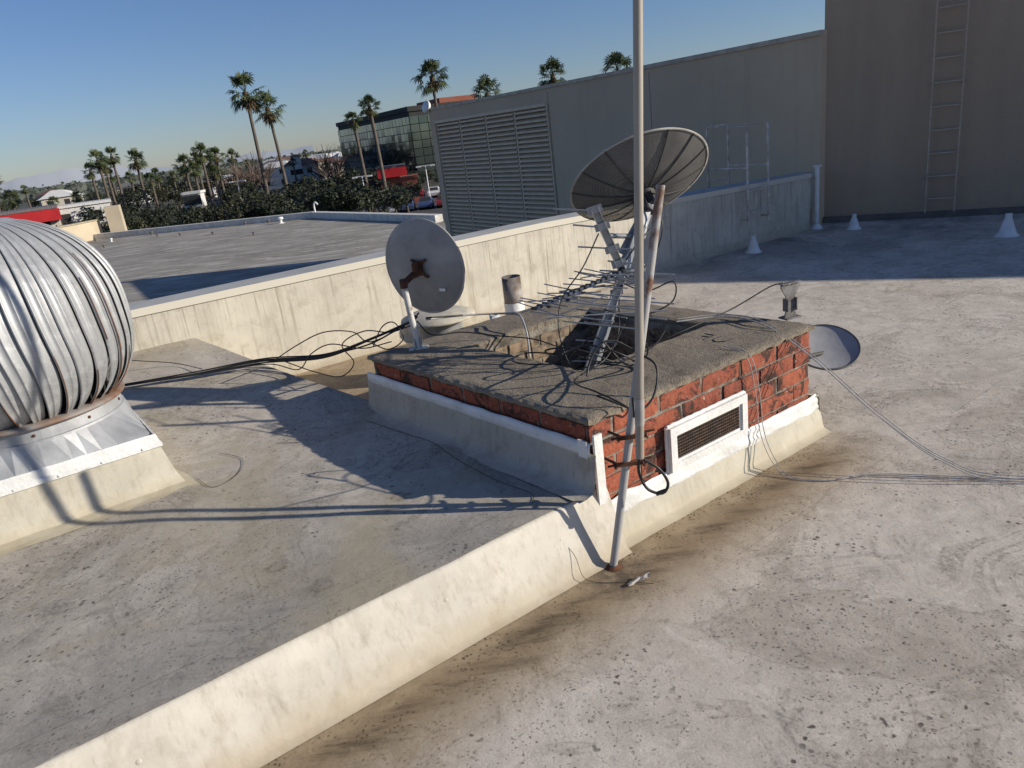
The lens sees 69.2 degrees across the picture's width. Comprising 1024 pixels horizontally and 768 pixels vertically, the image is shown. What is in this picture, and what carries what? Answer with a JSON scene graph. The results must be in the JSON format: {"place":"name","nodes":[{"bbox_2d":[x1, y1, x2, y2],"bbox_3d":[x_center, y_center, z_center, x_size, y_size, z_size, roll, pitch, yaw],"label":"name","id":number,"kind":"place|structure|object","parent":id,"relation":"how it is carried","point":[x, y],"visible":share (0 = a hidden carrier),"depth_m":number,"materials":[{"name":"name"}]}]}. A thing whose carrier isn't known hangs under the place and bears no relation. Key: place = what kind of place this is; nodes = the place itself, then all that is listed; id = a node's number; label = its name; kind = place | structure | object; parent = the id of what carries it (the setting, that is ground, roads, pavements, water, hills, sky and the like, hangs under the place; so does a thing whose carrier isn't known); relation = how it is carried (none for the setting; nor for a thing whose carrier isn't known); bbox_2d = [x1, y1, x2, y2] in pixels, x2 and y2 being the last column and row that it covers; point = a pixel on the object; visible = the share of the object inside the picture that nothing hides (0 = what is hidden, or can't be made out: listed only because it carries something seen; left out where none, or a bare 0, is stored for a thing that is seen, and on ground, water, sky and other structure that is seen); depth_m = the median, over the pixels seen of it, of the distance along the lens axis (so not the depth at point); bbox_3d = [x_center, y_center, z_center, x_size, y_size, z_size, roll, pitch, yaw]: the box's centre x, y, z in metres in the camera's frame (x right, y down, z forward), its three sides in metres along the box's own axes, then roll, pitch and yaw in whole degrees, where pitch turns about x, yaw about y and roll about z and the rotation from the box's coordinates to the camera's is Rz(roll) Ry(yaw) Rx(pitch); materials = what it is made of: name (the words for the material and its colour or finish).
{"place":"outdoors","nodes":[
{"label":"outdoors","id":0,"kind":"place"},
{"bbox_2d":[39,189,75,205],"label":"house","id":1,"kind":"structure","parent":0,"point":[63,196],"depth_m":181.33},
{"bbox_2d":[0,145,313,192],"bbox_3d":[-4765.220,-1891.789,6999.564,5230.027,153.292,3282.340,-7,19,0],"label":"mountains","id":2,"kind":"structure","parent":0,"point":[65,176],"depth_m":7661.69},
{"bbox_2d":[0,149,444,226],"bbox_3d":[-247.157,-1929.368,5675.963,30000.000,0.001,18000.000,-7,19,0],"label":"ground","id":3,"kind":"structure","parent":0,"point":[24,205],"depth_m":253.58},
{"bbox_2d":[1,189,22,209],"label":"palm tree","id":4,"kind":"object","parent":3,"relation":"on","point":[11,202],"visible":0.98,"depth_m":121.55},
{"bbox_2d":[0,204,61,226],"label":"shop building","id":5,"kind":"structure","parent":3,"relation":"on","point":[49,215],"depth_m":89.49,"materials":[{"name":"red"}]},
{"bbox_2d":[57,198,110,225],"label":"shop building","id":6,"kind":"structure","parent":3,"relation":"on","point":[68,213],"depth_m":92.44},
{"bbox_2d":[81,161,99,199],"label":"palm tree","id":7,"kind":"object","parent":3,"relation":"on","point":[90,175],"visible":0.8,"depth_m":134.66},
{"bbox_2d":[75,206,107,224],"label":"broadleaf tree","id":8,"kind":"object","parent":3,"relation":"on","point":[85,217],"visible":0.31,"depth_m":91.82,"materials":[{"name":"green plant"}]},
{"bbox_2d":[87,149,113,205],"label":"palm tree","id":9,"kind":"object","parent":3,"relation":"on","point":[99,164],"visible":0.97,"depth_m":118.15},
{"bbox_2d":[96,157,116,204],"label":"palm tree","id":10,"kind":"object","parent":3,"relation":"on","point":[105,171],"visible":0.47,"depth_m":132.31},
{"bbox_2d":[103,146,126,207],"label":"palm tree","id":11,"kind":"object","parent":3,"relation":"on","point":[112,159],"visible":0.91,"depth_m":127.83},
{"bbox_2d":[114,182,154,208],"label":"broadleaf tree","id":12,"kind":"object","parent":3,"relation":"on","point":[130,195],"visible":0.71,"depth_m":146.19,"materials":[{"name":"green plant"}]},
{"bbox_2d":[124,147,150,215],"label":"palm tree","id":13,"kind":"object","parent":3,"relation":"on","point":[136,165],"visible":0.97,"depth_m":120.76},
{"bbox_2d":[122,203,175,229],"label":"broadleaf tree","id":14,"kind":"object","parent":3,"relation":"on","point":[132,211],"visible":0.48,"depth_m":89.79,"materials":[{"name":"green plant"}]},
{"bbox_2d":[143,172,158,207],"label":"palm tree","id":15,"kind":"object","parent":3,"relation":"on","point":[151,183],"visible":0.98,"depth_m":139.59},
{"bbox_2d":[0,145,341,208],"bbox_3d":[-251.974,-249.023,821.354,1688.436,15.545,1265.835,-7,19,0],"label":"distant trees","id":16,"kind":"object","parent":3,"relation":"on","point":[80,187],"visible":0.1,"depth_m":492.41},
{"bbox_2d":[152,181,194,210],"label":"broadleaf tree","id":17,"kind":"object","parent":3,"relation":"on","point":[163,193],"visible":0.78,"depth_m":145.45,"materials":[{"name":"green plant"}]},
{"bbox_2d":[149,206,210,227],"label":"broadleaf tree","id":18,"kind":"object","parent":3,"relation":"on","point":[179,221],"visible":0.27,"depth_m":69.75,"materials":[{"name":"green plant"}]},
{"bbox_2d":[172,152,196,190],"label":"palm tree","id":19,"kind":"object","parent":3,"relation":"on","point":[182,158],"visible":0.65,"depth_m":127.67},
{"bbox_2d":[159,192,214,215],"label":"broadleaf tree","id":20,"kind":"object","parent":3,"relation":"on","point":[178,201],"visible":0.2,"depth_m":109.94,"materials":[{"name":"green plant"}]},
{"bbox_2d":[184,160,202,189],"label":"palm tree","id":21,"kind":"object","parent":3,"relation":"on","point":[192,164],"visible":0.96,"depth_m":119.63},
{"bbox_2d":[180,189,206,207],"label":"shop building","id":22,"kind":"structure","parent":3,"relation":"on","point":[196,197],"depth_m":99.33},
{"bbox_2d":[190,141,213,205],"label":"palm tree","id":23,"kind":"object","parent":3,"relation":"on","point":[201,148],"visible":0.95,"depth_m":124.08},
{"bbox_2d":[189,201,236,220],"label":"broadleaf tree","id":24,"kind":"object","parent":3,"relation":"on","point":[221,215],"visible":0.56,"depth_m":86.12,"materials":[{"name":"green plant"}]},
{"bbox_2d":[206,165,225,212],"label":"palm tree","id":25,"kind":"object","parent":3,"relation":"on","point":[213,169],"visible":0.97,"depth_m":115.04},
{"bbox_2d":[205,146,229,210],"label":"palm tree","id":26,"kind":"object","parent":3,"relation":"on","point":[215,150],"visible":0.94,"depth_m":133.90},
{"bbox_2d":[225,148,239,183],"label":"palm tree","id":27,"kind":"object","parent":3,"relation":"on","point":[231,151],"visible":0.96,"depth_m":148.31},
{"bbox_2d":[213,184,257,205],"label":"broadleaf tree","id":28,"kind":"object","parent":3,"relation":"on","point":[230,193],"visible":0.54,"depth_m":126.58,"materials":[{"name":"green plant"}]},
{"bbox_2d":[227,70,268,192],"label":"palm tree","id":29,"kind":"object","parent":3,"relation":"on","point":[248,102],"visible":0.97,"depth_m":92.87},
{"bbox_2d":[225,152,279,186],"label":"bare tree","id":30,"kind":"object","parent":3,"relation":"on","point":[251,179],"visible":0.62,"depth_m":150.12,"materials":[{"name":"brown plant"}]},
{"bbox_2d":[222,187,283,219],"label":"broadleaf tree","id":31,"kind":"object","parent":3,"relation":"on","point":[238,212],"visible":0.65,"depth_m":84.55,"materials":[{"name":"green plant"}]},
{"bbox_2d":[228,153,280,193],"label":"bare tree","id":32,"kind":"object","parent":3,"relation":"on","point":[258,171],"visible":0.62,"depth_m":155.05,"materials":[{"name":"brown plant"}]},
{"bbox_2d":[234,186,284,210],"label":"broadleaf tree","id":33,"kind":"object","parent":3,"relation":"on","point":[259,196],"visible":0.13,"depth_m":96.99,"materials":[{"name":"green plant"}]},
{"bbox_2d":[87,211,445,303],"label":"building","id":34,"kind":"structure","parent":3,"relation":"on","point":[145,264],"depth_m":25.93,"materials":[{"name":"beige paint"}]},
{"bbox_2d":[57,204,126,241],"bbox_3d":[-23.419,-6.709,34.419,10.356,1.500,4.739,-18,21,-27],"label":"beige penthouse","id":35,"kind":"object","parent":34,"relation":"on","point":[85,230],"visible":0.45,"depth_m":37.62,"materials":[{"name":"paint"}]},
{"bbox_2d":[429,29,826,236],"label":"screen wall","id":36,"kind":"structure","parent":34,"relation":"on","point":[513,157],"depth_m":12.77,"materials":[{"name":"grey paint"}]},
{"bbox_2d":[706,122,769,224],"bbox_3d":[2.864,-1.946,9.370,0.408,2.561,0.628,-19,22,-30],"label":"crossover ladder","id":37,"kind":"object","parent":34,"relation":"on","point":[747,179],"visible":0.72,"depth_m":9.04,"materials":[{"name":"metal"}]},
{"bbox_2d":[252,89,291,202],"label":"palm tree","id":38,"kind":"object","parent":3,"relation":"on","point":[270,117],"visible":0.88,"depth_m":106.38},
{"bbox_2d":[247,193,311,216],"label":"broadleaf tree","id":39,"kind":"object","parent":3,"relation":"on","point":[264,212],"visible":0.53,"depth_m":82.33,"materials":[{"name":"green plant"}]},
{"bbox_2d":[266,201,306,215],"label":"broadleaf tree","id":40,"kind":"object","parent":3,"relation":"on","point":[290,210],"visible":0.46,"depth_m":80.28,"materials":[{"name":"green plant"}]},
{"bbox_2d":[290,154,303,183],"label":"house","id":41,"kind":"structure","parent":3,"relation":"on","point":[299,171],"depth_m":180.40,"materials":[{"name":"ceramic"}]},
{"bbox_2d":[284,158,319,185],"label":"house","id":42,"kind":"structure","parent":3,"relation":"on","point":[289,173],"depth_m":182.33,"materials":[{"name":"ceramic"}]},
{"bbox_2d":[283,178,335,211],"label":"broadleaf tree","id":43,"kind":"object","parent":3,"relation":"on","point":[324,185],"visible":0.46,"depth_m":91.39,"materials":[{"name":"green plant"}]},
{"bbox_2d":[295,144,332,176],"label":"bare tree","id":44,"kind":"object","parent":3,"relation":"on","point":[315,161],"visible":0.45,"depth_m":169.05,"materials":[{"name":"brown plant"}]},
{"bbox_2d":[297,145,352,177],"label":"bare tree","id":45,"kind":"object","parent":3,"relation":"on","point":[329,167],"visible":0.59,"depth_m":140.64,"materials":[{"name":"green plant"}]},
{"bbox_2d":[293,179,384,211],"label":"broadleaf tree","id":46,"kind":"object","parent":3,"relation":"on","point":[321,207],"visible":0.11,"depth_m":77.21,"materials":[{"name":"green plant"}]},
{"bbox_2d":[302,180,377,211],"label":"broadleaf tree","id":47,"kind":"object","parent":3,"relation":"on","point":[325,197],"visible":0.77,"depth_m":70.74,"materials":[{"name":"green plant"}]},
{"bbox_2d":[341,166,378,186],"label":"broadleaf tree","id":48,"kind":"object","parent":3,"relation":"on","point":[354,173],"visible":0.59,"depth_m":128.48,"materials":[{"name":"green plant"}]},
{"bbox_2d":[319,179,416,211],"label":"broadleaf tree","id":49,"kind":"object","parent":3,"relation":"on","point":[356,202],"visible":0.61,"depth_m":72.94,"materials":[{"name":"green plant"}]},
{"bbox_2d":[336,94,475,185],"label":"glass office building","id":50,"kind":"structure","parent":3,"relation":"on","point":[404,134],"depth_m":147.96,"materials":[{"name":"glass"}]},
{"bbox_2d":[537,56,567,85],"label":"palm tree","id":51,"kind":"object","parent":3,"relation":"on","point":[552,63],"visible":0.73,"depth_m":114.74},
{"bbox_2d":[600,51,631,72],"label":"palm tree","id":52,"kind":"object","parent":3,"relation":"on","point":[617,58],"visible":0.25,"depth_m":95.29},
{"bbox_2d":[260,161,288,189],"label":"house","id":53,"kind":"structure","parent":0,"point":[278,171],"depth_m":214.06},
{"bbox_2d":[351,185,443,218],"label":"parking lot","id":54,"kind":"structure","parent":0,"point":[430,210],"depth_m":97.12,"materials":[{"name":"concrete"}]},
{"bbox_2d":[342,111,369,204],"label":"palm tree","id":55,"kind":"object","parent":54,"relation":"on","point":[353,124],"visible":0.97,"depth_m":103.95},
{"bbox_2d":[357,94,391,212],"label":"palm tree","id":56,"kind":"object","parent":54,"relation":"on","point":[368,112],"visible":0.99,"depth_m":92.66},
{"bbox_2d":[377,163,406,188],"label":"shop building","id":57,"kind":"structure","parent":54,"relation":"on","point":[394,173],"depth_m":116.94,"materials":[{"name":"red"}]},
{"bbox_2d":[384,181,421,212],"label":"broadleaf tree","id":58,"kind":"object","parent":54,"relation":"on","point":[418,187],"visible":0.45,"depth_m":94.60,"materials":[{"name":"green plant"}]},
{"bbox_2d":[400,174,419,203],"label":"shop building","id":59,"kind":"structure","parent":54,"relation":"on","point":[412,178],"depth_m":105.45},
{"bbox_2d":[418,196,433,209],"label":"parked car","id":60,"kind":"object","parent":54,"relation":"on","point":[426,201],"visible":1,"depth_m":95.91,"materials":[{"name":"paint"}]},
{"bbox_2d":[409,58,451,106],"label":"palm tree","id":61,"kind":"object","parent":54,"relation":"on","point":[431,67],"visible":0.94,"depth_m":105.75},
{"bbox_2d":[471,73,500,98],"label":"palm tree","id":62,"kind":"object","parent":54,"relation":"on","point":[487,81],"visible":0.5,"depth_m":110.87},
{"bbox_2d":[0,0,824,183],"label":"sky","id":63,"kind":"structure","parent":0,"point":[77,77],"materials":[{"name":"blue"}]},
{"bbox_2d":[260,213,1023,767],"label":"rooftop","id":64,"kind":"object","parent":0,"point":[770,617],"visible":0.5,"depth_m":2.76,"materials":[{"name":"concrete"}]},
{"bbox_2d":[0,338,631,767],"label":"roof platform","id":65,"kind":"structure","parent":64,"relation":"on","point":[324,558],"depth_m":2.82,"materials":[{"name":"concrete"}]},
{"bbox_2d":[0,217,207,555],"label":"turbine vent","id":66,"kind":"object","parent":65,"relation":"on","point":[81,444],"visible":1,"depth_m":3.36,"materials":[{"name":"metal"}]},
{"bbox_2d":[125,315,414,385],"bbox_3d":[-1.818,-0.209,4.761,2.623,0.347,0.544,-5,19,6],"label":"cable","id":67,"kind":"object","parent":65,"relation":"on","point":[272,360],"visible":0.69,"depth_m":4.94,"materials":[{"name":"black rubber"}]},
{"bbox_2d":[126,316,416,385],"bbox_3d":[-1.810,-0.204,4.770,2.624,0.348,0.548,-5,19,6],"label":"cable","id":68,"kind":"object","parent":65,"relation":"on","point":[268,362],"visible":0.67,"depth_m":4.97,"materials":[{"name":"black rubber"}]},
{"bbox_2d":[126,312,418,383],"bbox_3d":[-1.806,-0.232,4.809,2.628,0.347,0.572,-5,19,6],"label":"cable","id":69,"kind":"object","parent":65,"relation":"on","point":[417,314],"visible":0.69,"depth_m":5.03,"materials":[{"name":"black rubber"}]},
{"bbox_2d":[128,315,416,383],"bbox_3d":[-1.816,-0.214,4.782,2.626,0.347,0.556,-5,19,6],"label":"cable","id":70,"kind":"object","parent":65,"relation":"on","point":[282,358],"visible":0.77,"depth_m":5.00,"materials":[{"name":"black rubber"}]},
{"bbox_2d":[233,341,391,369],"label":"cable","id":71,"kind":"object","parent":65,"relation":"on","point":[312,353],"visible":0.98,"depth_m":4.73,"materials":[{"name":"black rubber"}]},
{"bbox_2d":[274,326,404,359],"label":"cable","id":72,"kind":"object","parent":65,"relation":"on","point":[337,330],"visible":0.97,"depth_m":4.68,"materials":[{"name":"black rubber"}]},
{"bbox_2d":[285,325,409,376],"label":"cable","id":73,"kind":"object","parent":65,"relation":"on","point":[347,353],"visible":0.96,"depth_m":4.67,"materials":[{"name":"black rubber"}]},
{"bbox_2d":[401,305,475,339],"bbox_3d":[-0.535,-0.317,5.685,0.570,0.518,0.570,-7,19,0],"label":"mushroom vent","id":74,"kind":"object","parent":64,"relation":"on","point":[440,326],"visible":0.41,"depth_m":5.48,"materials":[{"name":"metal"}]},
{"bbox_2d":[129,172,814,374],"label":"parapet wall","id":75,"kind":"structure","parent":64,"relation":"on","point":[275,315],"depth_m":7.04,"materials":[{"name":"beige paint"}]},
{"bbox_2d":[811,165,821,228],"bbox_3d":[3.980,-2.438,9.686,0.145,0.810,0.145,-7,19,0],"label":"drain pipe","id":76,"kind":"object","parent":75,"relation":"attached to","point":[816,225],"visible":1,"depth_m":9.67,"materials":[{"name":"metal"}]},
{"bbox_2d":[501,274,524,311],"bbox_3d":[0.020,-0.712,6.632,0.260,0.508,0.260,-7,19,0],"label":"vent pipe","id":77,"kind":"object","parent":64,"relation":"on","point":[512,288],"visible":0.65,"depth_m":6.54,"materials":[{"name":"metal"}]},
{"bbox_2d":[367,295,830,547],"bbox_3d":[0.408,0.048,4.152,1.807,0.612,2.007,-22,24,-36],"label":"brick chimney","id":78,"kind":"object","parent":64,"relation":"on","point":[484,400],"visible":0.87,"depth_m":3.59,"materials":[{"name":"concrete"}]},
{"bbox_2d":[385,218,464,350],"bbox_3d":[-0.546,-0.567,4.239,0.562,0.728,0.237,4,22,30],"label":"satellite dish","id":79,"kind":"object","parent":78,"relation":"on","point":[425,265],"visible":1,"depth_m":4.24,"materials":[{"name":"grey paint"}]},
{"bbox_2d":[426,312,530,357],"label":"cable","id":80,"kind":"object","parent":79,"relation":"attached to","point":[526,331],"visible":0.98,"depth_m":4.44,"materials":[{"name":"metal"}]},
{"bbox_2d":[416,321,558,346],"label":"cable","id":81,"kind":"object","parent":78,"relation":"on","point":[485,334],"visible":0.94,"depth_m":4.28,"materials":[{"name":"black rubber"}]},
{"bbox_2d":[512,204,662,364],"bbox_3d":[0.401,-0.498,3.713,0.892,0.726,0.354,-12,19,-12],"label":"cable","id":82,"kind":"object","parent":78,"relation":"on","point":[589,355],"visible":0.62,"depth_m":3.81,"materials":[{"name":"black rubber"}]},
{"bbox_2d":[517,265,674,329],"bbox_3d":[0.415,-0.418,3.721,0.773,0.290,0.441,-7,19,0],"label":"tv antenna","id":83,"kind":"object","parent":78,"relation":"on","point":[607,276],"visible":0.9,"depth_m":3.71,"materials":[{"name":"metal"}]},
{"bbox_2d":[603,280,676,317],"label":"cable","id":84,"kind":"object","parent":83,"relation":"attached to","point":[652,289],"visible":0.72,"depth_m":3.70,"materials":[{"name":"black rubber"}]},
{"bbox_2d":[562,344,634,368],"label":"cable","id":85,"kind":"object","parent":78,"relation":"on","point":[591,345],"visible":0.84,"depth_m":3.39,"materials":[{"name":"black rubber"}]},
{"bbox_2d":[573,323,634,417],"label":"cable","id":86,"kind":"object","parent":78,"relation":"on","point":[574,382],"visible":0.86,"depth_m":3.19,"materials":[{"name":"black rubber"}]},
{"bbox_2d":[544,330,665,361],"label":"cable","id":87,"kind":"object","parent":78,"relation":"on","point":[600,356],"visible":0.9,"depth_m":3.54,"materials":[{"name":"black rubber"}]},
{"bbox_2d":[586,339,657,408],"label":"cable","id":88,"kind":"object","parent":78,"relation":"on","point":[632,349],"visible":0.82,"depth_m":3.17,"materials":[{"name":"black rubber"}]},
{"bbox_2d":[570,127,708,365],"bbox_3d":[0.592,-0.661,4.079,1.095,1.368,0.606,-16,21,-25],"label":"satellite dish","id":89,"kind":"object","parent":78,"relation":"on","point":[676,190],"visible":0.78,"depth_m":3.88,"materials":[{"name":"metal"}]},
{"bbox_2d":[558,233,633,370],"bbox_3d":[0.356,-0.292,3.301,0.267,0.590,1.006,-7,19,0],"label":"cable","id":90,"kind":"object","parent":89,"relation":"hanging from","point":[559,312],"visible":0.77,"depth_m":3.63,"materials":[{"name":"black rubber"}]},
{"bbox_2d":[553,204,665,370],"bbox_3d":[0.517,-0.440,3.786,0.515,0.956,0.286,-7,19,0],"label":"tv antenna","id":91,"kind":"object","parent":89,"relation":"attached to","point":[612,248],"visible":0.66,"depth_m":3.76,"materials":[{"name":"metal"}]},
{"bbox_2d":[650,282,782,345],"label":"cable","id":92,"kind":"object","parent":78,"relation":"on","point":[717,315],"visible":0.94,"depth_m":3.91,"materials":[{"name":"black rubber"}]},
{"bbox_2d":[778,280,801,320],"bbox_3d":[1.486,-0.448,3.963,0.127,0.195,0.070,-14,20,-19],"label":"dish bracket","id":93,"kind":"object","parent":78,"relation":"attached to","point":[790,303],"visible":1,"depth_m":3.96,"materials":[{"name":"metal"}]},
{"bbox_2d":[808,324,860,370],"bbox_3d":[1.696,-0.201,4.226,0.551,0.178,0.329,-7,19,0],"label":"satellite dish","id":94,"kind":"object","parent":78,"relation":"on","point":[832,347],"visible":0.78,"depth_m":4.24,"materials":[{"name":"paint"}]},
{"bbox_2d":[681,316,1023,479],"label":"cable","id":95,"kind":"object","parent":78,"relation":"on","point":[885,420],"visible":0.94,"depth_m":3.45,"materials":[{"name":"rubber"}]},
{"bbox_2d":[604,185,664,571],"bbox_3d":[0.466,0.018,2.868,0.381,1.493,0.137,-11,19,-11],"label":"antenna mast","id":96,"kind":"object","parent":64,"relation":"on","point":[625,464],"visible":0.91,"depth_m":2.89,"materials":[{"name":"metal"}]},
{"bbox_2d":[633,0,669,495],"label":"antenna pole","id":97,"kind":"object","parent":96,"relation":"attached to","point":[638,202],"visible":1,"depth_m":2.64,"materials":[{"name":"metal"}]},
{"bbox_2d":[745,235,761,253],"bbox_3d":[2.862,-1.663,8.801,0.199,0.199,0.199,-7,19,0],"label":"vent cone","id":98,"kind":"object","parent":64,"relation":"on","point":[753,247],"visible":1,"depth_m":8.76,"materials":[{"name":"white paint"}]},
{"bbox_2d":[676,317,1023,482],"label":"cable","id":99,"kind":"object","parent":64,"relation":"on","point":[863,403],"visible":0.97,"depth_m":3.51,"materials":[{"name":"rubber"}]},
{"bbox_2d":[680,314,1023,476],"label":"cable","id":100,"kind":"object","parent":64,"relation":"on","point":[864,400],"visible":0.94,"depth_m":3.55,"materials":[{"name":"rubber"}]},
{"bbox_2d":[723,345,1004,481],"bbox_3d":[2.075,0.155,3.207,2.261,0.621,0.178,1,21,23],"label":"cable","id":101,"kind":"object","parent":64,"relation":"on","point":[846,477],"visible":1,"depth_m":3.50,"materials":[{"name":"rubber"}]},
{"bbox_2d":[727,345,1019,479],"bbox_3d":[2.094,0.152,3.207,2.260,0.621,0.178,1,21,23],"label":"cable","id":102,"kind":"object","parent":64,"relation":"on","point":[850,476],"visible":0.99,"depth_m":3.54,"materials":[{"name":"rubber"}]},
{"bbox_2d":[823,0,1023,222],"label":"stucco building","id":103,"kind":"structure","parent":64,"relation":"on","point":[879,65],"depth_m":9.20,"materials":[{"name":"painted stucco"}]},
{"bbox_2d":[924,0,969,212],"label":"wall ladder","id":104,"kind":"object","parent":103,"relation":"attached to","point":[962,80],"depth_m":8.97,"materials":[{"name":"metal"}]},
{"bbox_2d":[994,213,1019,237],"bbox_3d":[5.326,-1.712,7.972,0.239,0.239,0.239,-7,19,0],"label":"vent cone","id":105,"kind":"object","parent":64,"relation":"on","point":[1007,229],"visible":1,"depth_m":7.93,"materials":[{"name":"white paint"}]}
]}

